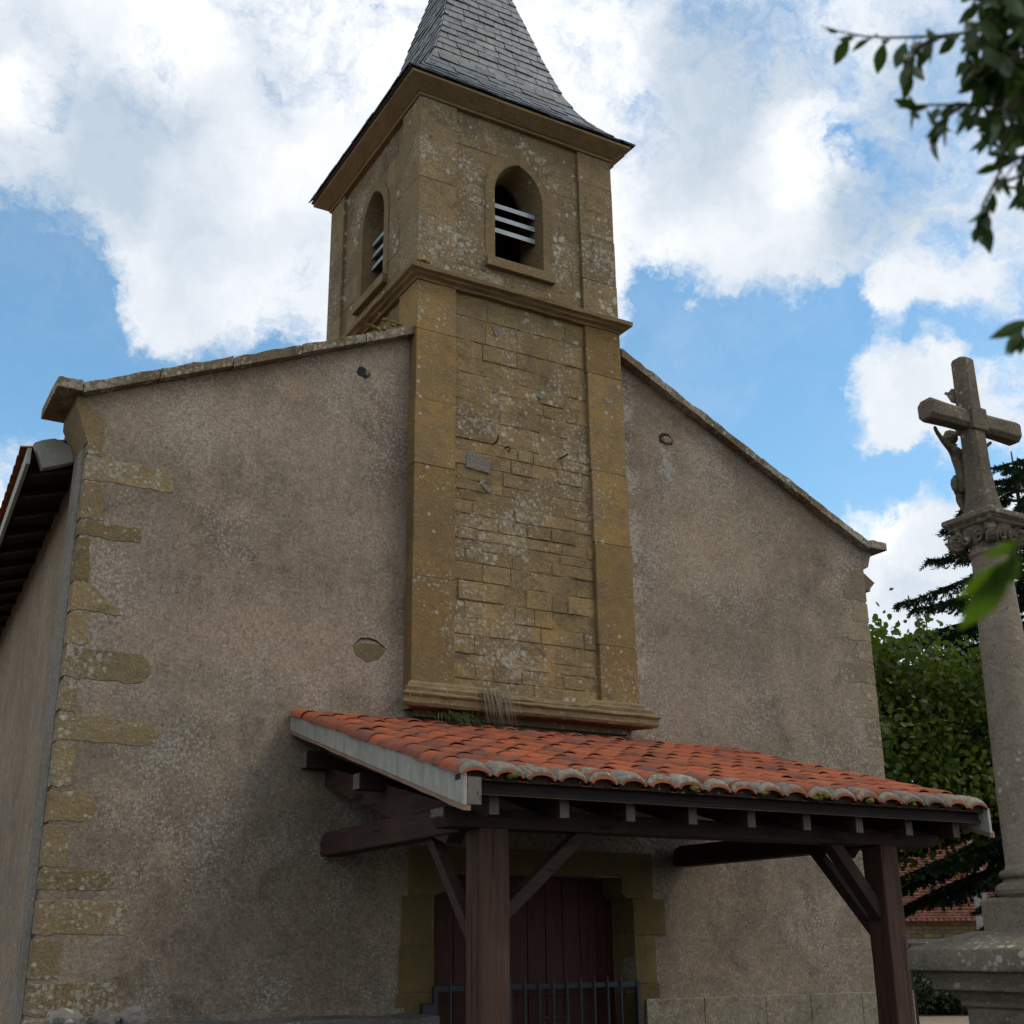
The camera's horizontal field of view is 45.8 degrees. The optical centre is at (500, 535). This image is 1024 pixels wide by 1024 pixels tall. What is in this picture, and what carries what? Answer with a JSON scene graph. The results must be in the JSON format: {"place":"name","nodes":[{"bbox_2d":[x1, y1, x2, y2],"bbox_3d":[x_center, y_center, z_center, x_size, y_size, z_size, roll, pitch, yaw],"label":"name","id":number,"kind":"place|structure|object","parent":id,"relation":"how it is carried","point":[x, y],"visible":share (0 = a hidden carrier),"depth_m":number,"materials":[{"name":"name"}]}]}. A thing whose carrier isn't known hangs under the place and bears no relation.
{"place":"outdoors","nodes":[
{"label":"outdoors","id":0,"kind":"place"},
{"bbox_2d":[0,0,1023,781],"label":"sky","id":1,"kind":"structure","parent":0,"point":[795,260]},
{"bbox_2d":[919,1014,968,1023],"bbox_3d":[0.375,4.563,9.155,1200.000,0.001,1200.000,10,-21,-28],"label":"ground","id":2,"kind":"structure","parent":0,"point":[942,1019],"depth_m":22.92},
{"bbox_2d":[0,0,916,1023],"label":"church","id":3,"kind":"structure","parent":2,"relation":"on","point":[458,454],"depth_m":10.12,"materials":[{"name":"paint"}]},
{"bbox_2d":[434,876,616,1023],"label":"door","id":4,"kind":"structure","parent":3,"relation":"in","point":[565,928],"depth_m":9.94,"materials":[{"name":"red paint"}]},
{"bbox_2d":[420,974,641,1023],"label":"iron gate","id":5,"kind":"structure","parent":3,"relation":"attached to","point":[429,1008],"depth_m":9.46,"materials":[{"name":"black metal"}]},
{"bbox_2d":[907,927,944,1007],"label":"garden wall","id":6,"kind":"structure","parent":2,"relation":"on","point":[921,941],"depth_m":26.97,"materials":[{"name":"grey stone"}]},
{"bbox_2d":[869,588,1000,1023],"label":"broadleaf tree","id":7,"kind":"object","parent":2,"relation":"on","point":[937,713],"visible":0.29,"depth_m":15.13,"materials":[{"name":"green plant"}]},
{"bbox_2d":[908,944,967,1014],"bbox_3d":[8.048,9.024,24.876,4.618,1.696,2.106,0,-19,-2],"label":"evergreen bush","id":8,"kind":"object","parent":2,"relation":"on","point":[930,1000],"visible":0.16,"depth_m":24.22,"materials":[{"name":"green plant"}]},
{"bbox_2d":[899,840,998,943],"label":"stone house","id":9,"kind":"structure","parent":0,"point":[954,921],"depth_m":35.15,"materials":[{"name":"beige tile"}]},
{"bbox_2d":[967,840,986,929],"bbox_3d":[11.129,8.396,28.124,0.300,4.740,0.180,0,-19,0],"label":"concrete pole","id":10,"kind":"object","parent":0,"point":[979,919],"visible":0.09,"depth_m":28.01,"materials":[{"name":"grey concrete"}]},
{"label":"forecourt","id":11,"kind":"structure","parent":0,"visible":0},
{"bbox_2d":[149,1012,439,1023],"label":"stone ledge","id":12,"kind":"object","parent":11,"relation":"on","point":[406,1018],"visible":0.99,"depth_m":8.16,"materials":[{"name":"grey stone"}]},
{"bbox_2d":[45,1008,86,1023],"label":"loose stone","id":13,"kind":"object","parent":12,"relation":"on","point":[67,1016],"visible":1,"depth_m":7.34,"materials":[{"name":"grey stone"}]},
{"bbox_2d":[86,1011,120,1023],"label":"loose stone","id":14,"kind":"object","parent":12,"relation":"on","point":[105,1017],"visible":0.96,"depth_m":7.47,"materials":[{"name":"grey stone"}]},
{"bbox_2d":[118,1005,149,1023],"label":"loose stone","id":15,"kind":"object","parent":12,"relation":"on","point":[135,1014],"visible":0.99,"depth_m":7.54,"materials":[{"name":"grey stone"}]},
{"bbox_2d":[289,709,994,1023],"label":"porch","id":16,"kind":"object","parent":11,"relation":"on","point":[434,785],"visible":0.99,"depth_m":7.85,"materials":[{"name":"tile"}]},
{"bbox_2d":[434,709,486,726],"bbox_3d":[-0.297,1.450,9.479,0.464,0.165,0.170,10,-21,-28],"label":"weed tuft","id":17,"kind":"object","parent":16,"relation":"on","point":[461,715],"visible":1,"depth_m":9.49,"materials":[{"name":"green plant"}]},
{"bbox_2d":[472,687,521,729],"bbox_3d":[-0.019,1.401,9.616,0.418,0.401,0.174,10,-21,-28],"label":"dry grass tuft","id":18,"kind":"object","parent":16,"relation":"on","point":[499,694],"visible":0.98,"depth_m":9.66,"materials":[{"name":"beige plant"}]},
{"bbox_2d":[819,0,1023,629],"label":"overhanging tree","id":19,"kind":"object","parent":11,"relation":"on","point":[992,76],"visible":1,"depth_m":1.58,"materials":[{"name":"green plant"}]},
{"bbox_2d":[877,451,1023,930],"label":"conifer tree","id":20,"kind":"object","parent":11,"relation":"on","point":[988,879],"visible":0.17,"depth_m":16.98,"materials":[{"name":"green plant"}]},
{"bbox_2d":[907,356,1023,1023],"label":"stone cross","id":21,"kind":"object","parent":11,"relation":"on","point":[979,975],"visible":0.97,"depth_m":6.37,"materials":[{"name":"grey stone"}]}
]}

